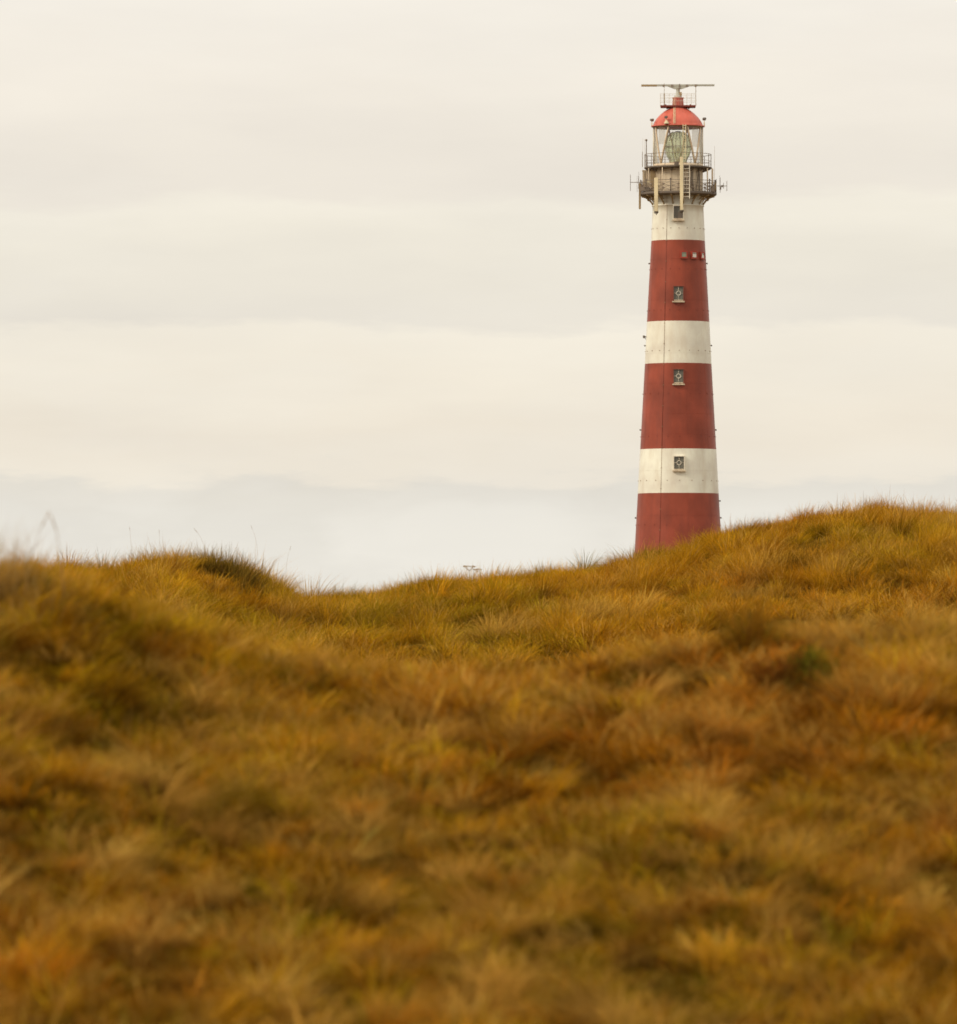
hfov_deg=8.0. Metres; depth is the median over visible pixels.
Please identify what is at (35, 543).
grass stalk
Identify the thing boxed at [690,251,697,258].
small window
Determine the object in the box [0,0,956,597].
sky
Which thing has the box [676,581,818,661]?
dune shrub
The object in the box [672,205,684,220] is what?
window
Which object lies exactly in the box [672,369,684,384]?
window
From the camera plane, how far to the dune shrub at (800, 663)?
57.42 m
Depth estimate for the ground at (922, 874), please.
45.75 m
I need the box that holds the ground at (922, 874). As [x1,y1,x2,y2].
[0,526,956,1023]
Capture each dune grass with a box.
[8,488,956,674]
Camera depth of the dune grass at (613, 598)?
159.48 m
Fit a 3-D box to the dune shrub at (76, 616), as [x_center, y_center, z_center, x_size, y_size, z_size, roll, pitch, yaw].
[-3.186,0.749,53.971,1.007,0.722,1.074,-1,-1,32]
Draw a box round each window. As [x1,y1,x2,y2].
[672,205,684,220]
[672,286,684,302]
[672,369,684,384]
[672,456,685,471]
[680,251,687,258]
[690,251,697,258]
[699,252,705,259]
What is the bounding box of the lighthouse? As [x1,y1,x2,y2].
[630,84,723,556]
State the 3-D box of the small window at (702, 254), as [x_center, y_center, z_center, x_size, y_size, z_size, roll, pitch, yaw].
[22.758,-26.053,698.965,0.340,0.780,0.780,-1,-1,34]
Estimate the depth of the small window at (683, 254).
697.72 m
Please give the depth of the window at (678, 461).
696.18 m
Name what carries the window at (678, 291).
in the lighthouse
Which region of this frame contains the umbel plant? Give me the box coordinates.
[463,565,481,577]
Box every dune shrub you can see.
[28,576,123,643]
[176,544,293,600]
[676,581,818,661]
[744,643,842,703]
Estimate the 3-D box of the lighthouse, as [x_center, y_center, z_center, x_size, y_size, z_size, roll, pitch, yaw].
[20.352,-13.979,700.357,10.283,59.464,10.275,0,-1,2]
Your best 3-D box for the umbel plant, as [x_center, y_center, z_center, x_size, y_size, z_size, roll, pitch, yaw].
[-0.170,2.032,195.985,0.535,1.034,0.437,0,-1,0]
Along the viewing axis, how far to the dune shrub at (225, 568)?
165.82 m
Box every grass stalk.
[22,512,48,599]
[50,515,63,592]
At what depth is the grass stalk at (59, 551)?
54.30 m

